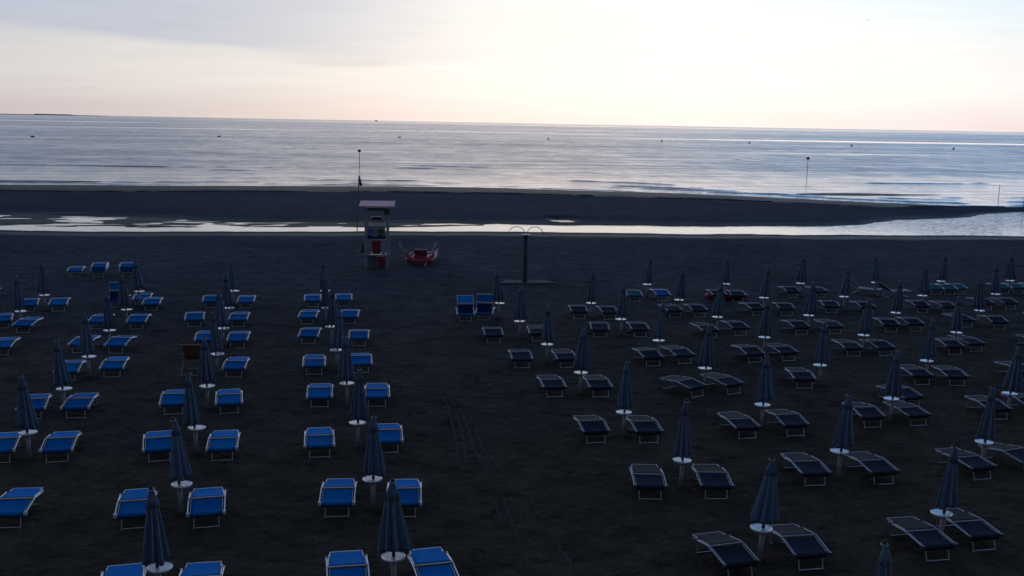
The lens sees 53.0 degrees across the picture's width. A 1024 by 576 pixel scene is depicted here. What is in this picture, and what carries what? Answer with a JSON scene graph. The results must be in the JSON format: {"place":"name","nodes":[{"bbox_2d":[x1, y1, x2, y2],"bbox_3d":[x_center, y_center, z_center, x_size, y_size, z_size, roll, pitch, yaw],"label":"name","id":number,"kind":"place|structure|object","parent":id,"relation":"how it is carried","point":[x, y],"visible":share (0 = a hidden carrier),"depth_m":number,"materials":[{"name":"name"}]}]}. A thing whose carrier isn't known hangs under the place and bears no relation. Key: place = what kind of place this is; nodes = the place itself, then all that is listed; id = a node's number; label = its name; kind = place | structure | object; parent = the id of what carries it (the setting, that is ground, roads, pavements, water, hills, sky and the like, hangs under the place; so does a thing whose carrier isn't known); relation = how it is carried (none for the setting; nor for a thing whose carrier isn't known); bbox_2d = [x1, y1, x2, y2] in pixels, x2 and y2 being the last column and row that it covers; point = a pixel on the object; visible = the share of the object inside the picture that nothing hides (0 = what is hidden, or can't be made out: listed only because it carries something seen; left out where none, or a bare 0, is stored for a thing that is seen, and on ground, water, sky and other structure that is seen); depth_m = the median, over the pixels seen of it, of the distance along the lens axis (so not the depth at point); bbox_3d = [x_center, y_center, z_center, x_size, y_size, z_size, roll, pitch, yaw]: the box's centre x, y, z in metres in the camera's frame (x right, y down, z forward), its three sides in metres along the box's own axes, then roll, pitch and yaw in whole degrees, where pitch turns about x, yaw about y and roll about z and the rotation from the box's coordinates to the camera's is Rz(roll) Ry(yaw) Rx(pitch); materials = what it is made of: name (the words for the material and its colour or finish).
{"place":"outdoors","nodes":[
{"label":"outdoors","id":0,"kind":"place"},
{"bbox_2d":[359,200,394,267],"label":"lifeguard tower","id":1,"kind":"structure","parent":0,"point":[376,256],"depth_m":56.13,"materials":[{"name":"white paint"}]},
{"bbox_2d":[0,190,1003,208],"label":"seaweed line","id":2,"kind":"object","parent":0,"point":[916,207],"visible":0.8,"depth_m":109.18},
{"bbox_2d":[0,180,1023,575],"bbox_3d":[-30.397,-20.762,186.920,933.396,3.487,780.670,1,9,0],"label":"beach sand","id":3,"kind":"structure","parent":0,"point":[608,524],"depth_m":32.00,"materials":[{"name":"sand"}]},
{"bbox_2d":[0,432,21,462],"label":"sun lounger","id":4,"kind":"object","parent":3,"relation":"on","point":[6,446],"visible":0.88,"depth_m":24.14,"materials":[{"name":"blue fabric"}]},
{"bbox_2d":[11,274,26,327],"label":"beach parasol","id":5,"kind":"object","parent":3,"relation":"on","point":[18,300],"visible":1,"depth_m":38.53,"materials":[{"name":"blue fabric"}]},
{"bbox_2d":[0,487,43,528],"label":"sun lounger","id":6,"kind":"object","parent":3,"relation":"on","point":[12,508],"visible":1,"depth_m":20.46,"materials":[{"name":"fabric"}]},
{"bbox_2d":[39,431,81,462],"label":"sun lounger","id":7,"kind":"object","parent":3,"relation":"on","point":[56,445],"visible":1,"depth_m":24.21,"materials":[{"name":"fabric"}]},
{"bbox_2d":[60,393,99,418],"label":"sun lounger","id":8,"kind":"object","parent":3,"relation":"on","point":[82,402],"visible":1,"depth_m":27.71,"materials":[{"name":"blue fabric"}]},
{"bbox_2d":[98,356,129,376],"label":"sun lounger","id":9,"kind":"object","parent":3,"relation":"on","point":[118,364],"visible":1,"depth_m":32.07,"materials":[{"name":"fabric"}]},
{"bbox_2d":[101,563,146,575],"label":"sun lounger","id":10,"kind":"object","parent":3,"relation":"on","point":[135,569],"visible":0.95,"depth_m":17.48,"materials":[{"name":"blue fabric"}]},
{"bbox_2d":[113,488,157,529],"bbox_3d":[-7.561,4.435,20.730,0.750,0.423,1.376,-1,9,-15],"label":"sun lounger","id":11,"kind":"object","parent":3,"relation":"on","point":[128,510],"visible":0.74,"depth_m":20.45,"materials":[{"name":"fabric"}]},
{"bbox_2d":[142,430,171,462],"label":"sun lounger","id":12,"kind":"object","parent":3,"relation":"on","point":[157,445],"visible":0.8,"depth_m":24.38,"materials":[{"name":"blue fabric"}]},
{"bbox_2d":[158,389,184,414],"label":"sun lounger","id":13,"kind":"object","parent":3,"relation":"on","point":[168,400],"visible":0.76,"depth_m":28.14,"materials":[{"name":"blue fabric"}]},
{"bbox_2d":[179,344,200,376],"bbox_3d":[-10.060,2.208,32.450,0.754,1.007,0.893,0,9,-6],"label":"deck chair","id":14,"kind":"object","parent":3,"relation":"on","point":[191,351],"visible":0.7,"depth_m":32.20,"materials":[{"name":"fabric"}]},
{"bbox_2d":[179,561,225,575],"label":"sun lounger","id":15,"kind":"object","parent":3,"relation":"on","point":[214,568],"visible":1,"depth_m":17.56,"materials":[{"name":"blue fabric"}]},
{"bbox_2d":[186,487,226,528],"bbox_3d":[-6.178,4.421,20.849,0.750,0.461,1.376,-1,9,-14],"label":"sun lounger","id":16,"kind":"object","parent":3,"relation":"on","point":[206,508],"visible":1,"depth_m":20.58,"materials":[{"name":"blue fabric"}]},
{"bbox_2d":[197,336,215,407],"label":"beach parasol","id":17,"kind":"object","parent":3,"relation":"on","point":[206,374],"visible":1,"depth_m":28.27,"materials":[{"name":"blue fabric"}]},
{"bbox_2d":[210,310,223,372],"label":"beach parasol","id":18,"kind":"object","parent":3,"relation":"on","point":[215,342],"visible":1,"depth_m":32.13,"materials":[{"name":"fabric"}]},
{"bbox_2d":[205,430,240,460],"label":"sun lounger","id":19,"kind":"object","parent":3,"relation":"on","point":[224,445],"visible":1,"depth_m":24.55,"materials":[{"name":"blue fabric"}]},
{"bbox_2d":[215,389,242,414],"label":"sun lounger","id":20,"kind":"object","parent":3,"relation":"on","point":[226,399],"visible":1,"depth_m":28.38,"materials":[{"name":"blue fabric"}]},
{"bbox_2d":[221,357,249,377],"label":"sun lounger","id":21,"kind":"object","parent":3,"relation":"on","point":[233,366],"visible":1,"depth_m":32.29,"materials":[{"name":"blue fabric"}]},
{"bbox_2d":[302,354,325,374],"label":"sun lounger","id":22,"kind":"object","parent":3,"relation":"on","point":[313,364],"visible":1,"depth_m":32.82,"materials":[{"name":"blue fabric"}]},
{"bbox_2d":[304,427,335,458],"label":"sun lounger","id":23,"kind":"object","parent":3,"relation":"on","point":[324,442],"visible":1,"depth_m":24.90,"materials":[{"name":"blue fabric"}]},
{"bbox_2d":[306,383,333,406],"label":"sun lounger","id":24,"kind":"object","parent":3,"relation":"on","point":[319,392],"visible":1,"depth_m":29.15,"materials":[{"name":"blue fabric"}]},
{"bbox_2d":[325,288,336,343],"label":"beach parasol","id":25,"kind":"object","parent":3,"relation":"on","point":[331,314],"visible":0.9,"depth_m":36.70,"materials":[{"name":"blue fabric"}]},
{"bbox_2d":[330,307,343,368],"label":"beach parasol","id":26,"kind":"object","parent":3,"relation":"on","point":[337,338],"visible":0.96,"depth_m":32.92,"materials":[{"name":"blue fabric"}]},
{"bbox_2d":[318,478,357,517],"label":"sun lounger","id":27,"kind":"object","parent":3,"relation":"on","point":[338,498],"visible":1,"depth_m":21.25,"materials":[{"name":"blue fabric"}]},
{"bbox_2d":[337,334,354,404],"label":"beach parasol","id":28,"kind":"object","parent":3,"relation":"on","point":[346,372],"visible":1,"depth_m":28.81,"materials":[{"name":"blue fabric"}]},
{"bbox_2d":[325,550,369,575],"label":"sun lounger","id":29,"kind":"object","parent":3,"relation":"on","point":[344,559],"visible":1,"depth_m":17.84,"materials":[{"name":"blue fabric"}]},
{"bbox_2d":[364,383,389,407],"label":"sun lounger","id":30,"kind":"object","parent":3,"relation":"on","point":[376,394],"visible":0.96,"depth_m":29.33,"materials":[{"name":"blue fabric"}]},
{"bbox_2d":[377,423,403,452],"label":"sun lounger","id":31,"kind":"object","parent":3,"relation":"on","point":[390,437],"visible":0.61,"depth_m":25.34,"materials":[{"name":"blue fabric"}]},
{"bbox_2d":[377,477,411,575],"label":"beach parasol","id":32,"kind":"object","parent":3,"relation":"on","point":[394,541],"visible":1,"depth_m":17.34,"materials":[{"name":"blue fabric"}]},
{"bbox_2d":[387,479,421,517],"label":"sun lounger","id":33,"kind":"object","parent":3,"relation":"on","point":[409,498],"visible":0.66,"depth_m":21.36,"materials":[{"name":"blue fabric"}]},
{"bbox_2d":[399,243,437,265],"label":"rescue boat","id":34,"kind":"object","parent":3,"relation":"on","point":[421,256],"visible":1,"depth_m":57.46,"materials":[{"name":"red paint"}]},
{"bbox_2d":[407,547,458,575],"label":"sun lounger","id":35,"kind":"object","parent":3,"relation":"on","point":[422,556],"visible":1,"depth_m":17.98,"materials":[{"name":"blue fabric"}]},
{"bbox_2d":[455,295,474,321],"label":"sun lounger","id":36,"kind":"object","parent":3,"relation":"on","point":[465,309],"visible":1,"depth_m":41.85,"materials":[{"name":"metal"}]},
{"bbox_2d":[475,294,495,320],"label":"sun lounger","id":37,"kind":"object","parent":3,"relation":"on","point":[488,308],"visible":1,"depth_m":42.13,"materials":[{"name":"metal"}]},
{"bbox_2d":[0,272,1023,575],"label":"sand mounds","id":38,"kind":"object","parent":3,"relation":"on","point":[766,560],"visible":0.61,"depth_m":27.77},
{"bbox_2d":[15,374,38,457],"bbox_3d":[-11.311,3.031,23.929,0.479,2.120,0.453,-1,9,0],"label":"beach parasol","id":39,"kind":"object","parent":38,"relation":"on","point":[26,418],"visible":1,"depth_m":23.82,"materials":[{"name":"blue fabric"}]},
{"bbox_2d":[36,261,49,309],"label":"beach parasol","id":40,"kind":"object","parent":38,"relation":"on","point":[42,284],"visible":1,"depth_m":42.07,"materials":[{"name":"blue fabric"}]},
{"bbox_2d":[53,338,71,405],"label":"beach parasol","id":41,"kind":"object","parent":38,"relation":"on","point":[62,377],"visible":0.98,"depth_m":27.69,"materials":[{"name":"blue fabric"}]},
{"bbox_2d":[78,312,95,375],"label":"beach parasol","id":42,"kind":"object","parent":38,"relation":"on","point":[86,345],"visible":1,"depth_m":31.48,"materials":[{"name":"blue fabric"}]},
{"bbox_2d":[103,290,115,347],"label":"beach parasol","id":43,"kind":"object","parent":38,"relation":"on","point":[108,320],"visible":0.99,"depth_m":35.36,"materials":[{"name":"blue fabric"}]},
{"bbox_2d":[118,273,131,325],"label":"beach parasol","id":44,"kind":"object","parent":38,"relation":"on","point":[124,301],"visible":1,"depth_m":39.23,"materials":[{"name":"blue fabric"}]},
{"bbox_2d":[132,258,144,305],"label":"beach parasol","id":45,"kind":"object","parent":38,"relation":"on","point":[137,281],"visible":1,"depth_m":43.37,"materials":[{"name":"blue fabric"}]},
{"bbox_2d":[142,485,172,575],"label":"beach parasol","id":46,"kind":"object","parent":38,"relation":"on","point":[155,554],"visible":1,"depth_m":16.75,"materials":[{"name":"blue fabric"}]},
{"bbox_2d":[170,417,192,513],"bbox_3d":[-6.707,3.625,20.744,0.466,2.120,0.459,-2,9,1],"label":"beach parasol","id":47,"kind":"object","parent":38,"relation":"on","point":[180,469],"visible":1,"depth_m":20.63,"materials":[{"name":"blue fabric"}]},
{"bbox_2d":[183,370,205,452],"bbox_3d":[-7.599,3.003,24.520,0.489,2.120,0.485,-2,9,1],"label":"beach parasol","id":48,"kind":"object","parent":38,"relation":"on","point":[191,415],"visible":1,"depth_m":24.39,"materials":[{"name":"fabric"}]},
{"bbox_2d":[215,289,228,345],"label":"beach parasol","id":49,"kind":"object","parent":38,"relation":"on","point":[221,316],"visible":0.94,"depth_m":36.05,"materials":[{"name":"blue fabric"}]},
{"bbox_2d":[349,367,368,447],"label":"beach parasol","id":50,"kind":"object","parent":38,"relation":"on","point":[359,408],"visible":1,"depth_m":25.06,"materials":[{"name":"blue fabric"}]},
{"bbox_2d":[362,413,385,507],"bbox_3d":[-2.849,3.619,21.224,0.484,2.120,0.468,2,10,0],"label":"beach parasol","id":51,"kind":"object","parent":38,"relation":"on","point":[374,465],"visible":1,"depth_m":21.10,"materials":[{"name":"blue fabric"}]},
{"bbox_2d":[615,283,627,334],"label":"beach parasol","id":52,"kind":"object","parent":38,"relation":"on","point":[622,308],"visible":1,"depth_m":39.10,"materials":[{"name":"blue fabric"}]},
{"bbox_2d":[652,301,665,353],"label":"beach parasol","id":53,"kind":"object","parent":38,"relation":"on","point":[659,332],"visible":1,"depth_m":35.33,"materials":[{"name":"fabric"}]},
{"bbox_2d":[673,399,691,486],"bbox_3d":[3.794,3.484,22.802,0.428,2.120,0.433,3,9,0],"label":"beach parasol","id":54,"kind":"object","parent":38,"relation":"on","point":[683,448],"visible":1,"depth_m":22.70,"materials":[{"name":"blue fabric"}]},
{"bbox_2d":[750,455,778,558],"bbox_3d":[4.673,4.108,19.026,0.519,2.120,0.448,4,10,-1],"label":"beach parasol","id":55,"kind":"object","parent":38,"relation":"on","point":[765,508],"visible":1,"depth_m":18.89,"materials":[{"name":"blue fabric"}]},
{"bbox_2d":[758,298,771,352],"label":"beach parasol","id":56,"kind":"object","parent":38,"relation":"on","point":[765,327],"visible":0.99,"depth_m":36.19,"materials":[{"name":"fabric"}]},
{"bbox_2d":[803,281,816,330],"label":"beach parasol","id":57,"kind":"object","parent":38,"relation":"on","point":[810,306],"visible":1,"depth_m":40.53,"materials":[{"name":"blue fabric"}]},
{"bbox_2d":[830,392,853,476],"bbox_3d":[7.633,3.419,23.653,0.533,2.120,0.526,4,10,0],"label":"beach parasol","id":58,"kind":"object","parent":38,"relation":"on","point":[844,434],"visible":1,"depth_m":23.49,"materials":[{"name":"blue fabric"}]},
{"bbox_2d":[858,297,872,351],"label":"beach parasol","id":59,"kind":"object","parent":38,"relation":"on","point":[866,324],"visible":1,"depth_m":36.90,"materials":[{"name":"fabric"}]},
{"bbox_2d":[876,539,892,575],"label":"beach parasol","id":60,"kind":"object","parent":38,"relation":"on","point":[884,566],"visible":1,"depth_m":15.03,"materials":[{"name":"fabric"}]},
{"bbox_2d":[884,349,902,420],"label":"beach parasol","id":61,"kind":"object","parent":38,"relation":"on","point":[893,387],"visible":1,"depth_m":28.23,"materials":[{"name":"blue fabric"}]},
{"bbox_2d":[930,443,957,534],"bbox_3d":[8.423,4.029,19.939,0.501,2.120,0.446,4,9,-1],"label":"beach parasol","id":62,"kind":"object","parent":38,"relation":"on","point":[947,495],"visible":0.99,"depth_m":19.80,"materials":[{"name":"blue fabric"}]},
{"bbox_2d":[950,295,962,340],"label":"beach parasol","id":63,"kind":"object","parent":38,"relation":"on","point":[957,322],"visible":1,"depth_m":37.70,"materials":[{"name":"blue fabric"}]},
{"bbox_2d":[975,385,995,458],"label":"beach parasol","id":64,"kind":"object","parent":38,"relation":"on","point":[986,429],"visible":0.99,"depth_m":24.40,"materials":[{"name":"fabric"}]},
{"bbox_2d":[1001,345,1022,414],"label":"beach parasol","id":65,"kind":"object","parent":38,"relation":"on","point":[1012,381],"visible":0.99,"depth_m":28.98,"materials":[{"name":"fabric"}]},
{"bbox_2d":[0,212,1023,235],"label":"lagoon","id":66,"kind":"structure","parent":3,"relation":"on","point":[1006,224],"depth_m":82.80,"materials":[{"name":"grey liquid"}]},
{"bbox_2d":[513,284,527,337],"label":"beach parasol","id":67,"kind":"object","parent":3,"relation":"on","point":[520,311],"visible":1,"depth_m":38.31,"materials":[{"name":"fabric"}]},
{"bbox_2d":[48,277,1018,571],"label":"sand ruts","id":68,"kind":"structure","parent":3,"relation":"on","point":[474,423],"depth_m":26.51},
{"bbox_2d":[541,303,555,362],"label":"beach parasol","id":69,"kind":"object","parent":3,"relation":"on","point":[548,333],"visible":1,"depth_m":34.38,"materials":[{"name":"fabric"}]},
{"bbox_2d":[536,375,567,397],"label":"sun lounger","id":70,"kind":"object","parent":3,"relation":"on","point":[551,382],"visible":1,"depth_m":30.69,"materials":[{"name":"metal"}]},
{"bbox_2d":[572,327,589,393],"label":"beach parasol","id":71,"kind":"object","parent":3,"relation":"on","point":[581,359],"visible":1,"depth_m":30.56,"materials":[{"name":"blue fabric"}]},
{"bbox_2d":[572,415,610,443],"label":"sun lounger","id":72,"kind":"object","parent":3,"relation":"on","point":[598,427],"visible":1,"depth_m":26.36,"materials":[{"name":"blue fabric"}]},
{"bbox_2d":[583,375,613,397],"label":"sun lounger","id":73,"kind":"object","parent":3,"relation":"on","point":[602,383],"visible":0.96,"depth_m":30.79,"materials":[{"name":"blue fabric"}]},
{"bbox_2d":[616,359,633,435],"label":"beach parasol","id":74,"kind":"object","parent":3,"relation":"on","point":[625,401],"visible":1,"depth_m":26.39,"materials":[{"name":"blue fabric"}]},
{"bbox_2d":[626,415,663,443],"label":"sun lounger","id":75,"kind":"object","parent":3,"relation":"on","point":[647,428],"visible":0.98,"depth_m":26.48,"materials":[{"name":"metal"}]},
{"bbox_2d":[629,464,667,499],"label":"sun lounger","id":76,"kind":"object","parent":3,"relation":"on","point":[644,482],"visible":1,"depth_m":22.56,"materials":[{"name":"grey fabric"}]},
{"bbox_2d":[660,375,707,398],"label":"sun lounger","id":77,"kind":"object","parent":3,"relation":"on","point":[692,385],"visible":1,"depth_m":31.01,"materials":[{"name":"blue fabric"}]},
{"bbox_2d":[698,323,714,388],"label":"beach parasol","id":78,"kind":"object","parent":3,"relation":"on","point":[706,358],"visible":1,"depth_m":31.37,"materials":[{"name":"blue fabric"}]},
{"bbox_2d":[691,464,734,499],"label":"sun lounger","id":79,"kind":"object","parent":3,"relation":"on","point":[715,481],"visible":1,"depth_m":22.61,"materials":[{"name":"blue fabric"}]},
{"bbox_2d":[700,372,744,395],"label":"sun lounger","id":80,"kind":"object","parent":3,"relation":"on","point":[727,383],"visible":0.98,"depth_m":31.42,"materials":[{"name":"blue fabric"}]},
{"bbox_2d":[692,531,760,575],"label":"sun lounger","id":81,"kind":"object","parent":3,"relation":"on","point":[736,556],"visible":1,"depth_m":18.71,"materials":[{"name":"blue fabric"}]},
{"bbox_2d":[717,411,761,439],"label":"sun lounger","id":82,"kind":"object","parent":3,"relation":"on","point":[748,424],"visible":1,"depth_m":26.99,"materials":[{"name":"blue fabric"}]},
{"bbox_2d":[755,353,774,427],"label":"beach parasol","id":83,"kind":"object","parent":3,"relation":"on","point":[764,391],"visible":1,"depth_m":27.35,"materials":[{"name":"blue fabric"}]},
{"bbox_2d":[765,409,809,436],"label":"sun lounger","id":84,"kind":"object","parent":3,"relation":"on","point":[793,421],"visible":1,"depth_m":27.28,"materials":[{"name":"blue fabric"}]},
{"bbox_2d":[770,524,831,570],"bbox_3d":[5.364,4.854,19.412,0.750,0.475,1.376,-1,9,-11],"label":"sun lounger","id":85,"kind":"object","parent":3,"relation":"on","point":[807,547],"visible":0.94,"depth_m":19.14,"materials":[{"name":"blue fabric"}]},
{"bbox_2d":[784,367,817,388],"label":"sun lounger","id":86,"kind":"object","parent":3,"relation":"on","point":[803,377],"visible":1,"depth_m":32.23,"materials":[{"name":"grey fabric"}]},
{"bbox_2d":[781,452,832,486],"bbox_3d":[6.769,4.183,23.844,0.750,0.442,1.376,0,9,-8],"label":"sun lounger","id":87,"kind":"object","parent":3,"relation":"on","point":[812,469],"visible":1,"depth_m":23.57,"materials":[{"name":"blue fabric"}]},
{"bbox_2d":[813,321,828,384],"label":"beach parasol","id":88,"kind":"object","parent":3,"relation":"on","point":[821,354],"visible":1,"depth_m":32.10,"materials":[{"name":"blue fabric"}]},
{"bbox_2d":[842,402,886,427],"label":"sun lounger","id":89,"kind":"object","parent":3,"relation":"on","point":[874,413],"visible":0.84,"depth_m":28.14,"materials":[{"name":"blue fabric"}]},
{"bbox_2d":[845,451,900,484],"bbox_3d":[8.350,4.187,24.002,0.750,0.442,1.376,-1,9,-11],"label":"sun lounger","id":90,"kind":"object","parent":3,"relation":"on","point":[878,468],"visible":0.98,"depth_m":23.75,"materials":[{"name":"fabric"}]},
{"bbox_2d":[882,400,932,425],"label":"sun lounger","id":91,"kind":"object","parent":3,"relation":"on","point":[912,413],"visible":0.89,"depth_m":28.42,"materials":[{"name":"grey fabric"}]},
{"bbox_2d":[900,364,934,385],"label":"sun lounger","id":92,"kind":"object","parent":3,"relation":"on","point":[923,373],"visible":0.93,"depth_m":32.92,"materials":[{"name":"grey fabric"}]},
{"bbox_2d":[886,516,958,561],"bbox_3d":[7.880,4.846,19.909,0.750,0.423,1.376,-1,9,-12],"label":"sun lounger","id":93,"kind":"object","parent":3,"relation":"on","point":[931,541],"visible":1,"depth_m":19.69,"materials":[{"name":"blue fabric"}]},
{"bbox_2d":[920,318,935,379],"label":"beach parasol","id":94,"kind":"object","parent":3,"relation":"on","point":[929,350],"visible":1,"depth_m":32.98,"materials":[{"name":"blue fabric"}]},
{"bbox_2d":[931,365,969,386],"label":"sun lounger","id":95,"kind":"object","parent":3,"relation":"on","point":[948,372],"visible":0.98,"depth_m":32.88,"materials":[{"name":"fabric"}]},
{"bbox_2d":[935,447,998,479],"bbox_3d":[10.742,4.169,24.438,0.750,0.423,1.376,-2,10,-17],"label":"sun lounger","id":96,"kind":"object","parent":3,"relation":"on","point":[975,464],"visible":0.88,"depth_m":24.16,"materials":[{"name":"grey fabric"}]},
{"bbox_2d":[935,508,1004,551],"bbox_3d":[8.991,4.783,20.422,0.750,0.423,1.376,-1,9,-11],"label":"sun lounger","id":97,"kind":"object","parent":3,"relation":"on","point":[975,531],"visible":0.84,"depth_m":20.13,"materials":[{"name":"blue fabric"}]},
{"bbox_2d":[972,277,985,325],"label":"beach parasol","id":98,"kind":"object","parent":3,"relation":"on","point":[978,302],"visible":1,"depth_m":42.37,"materials":[{"name":"fabric"}]},
{"bbox_2d":[965,395,1012,419],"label":"sun lounger","id":99,"kind":"object","parent":3,"relation":"on","point":[1000,406],"visible":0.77,"depth_m":29.24,"materials":[{"name":"grey fabric"}]},
{"bbox_2d":[978,442,1023,467],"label":"sun lounger","id":100,"kind":"object","parent":3,"relation":"on","point":[1018,455],"visible":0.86,"depth_m":24.81,"materials":[{"name":"grey fabric"}]},
{"bbox_2d":[0,114,1023,205],"bbox_3d":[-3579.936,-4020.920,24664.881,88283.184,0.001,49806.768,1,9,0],"label":"sea","id":101,"kind":"structure","parent":0,"point":[533,156],"depth_m":260.31,"materials":[{"name":"blue liquid"}]},
{"bbox_2d":[0,157,1023,206],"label":"waves","id":102,"kind":"object","parent":101,"relation":"on","point":[621,186],"visible":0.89,"depth_m":135.84,"materials":[{"name":"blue liquid"}]},
{"bbox_2d":[0,0,1023,131],"label":"sky","id":103,"kind":"structure","parent":0,"point":[931,65],"materials":[{"name":"white"}]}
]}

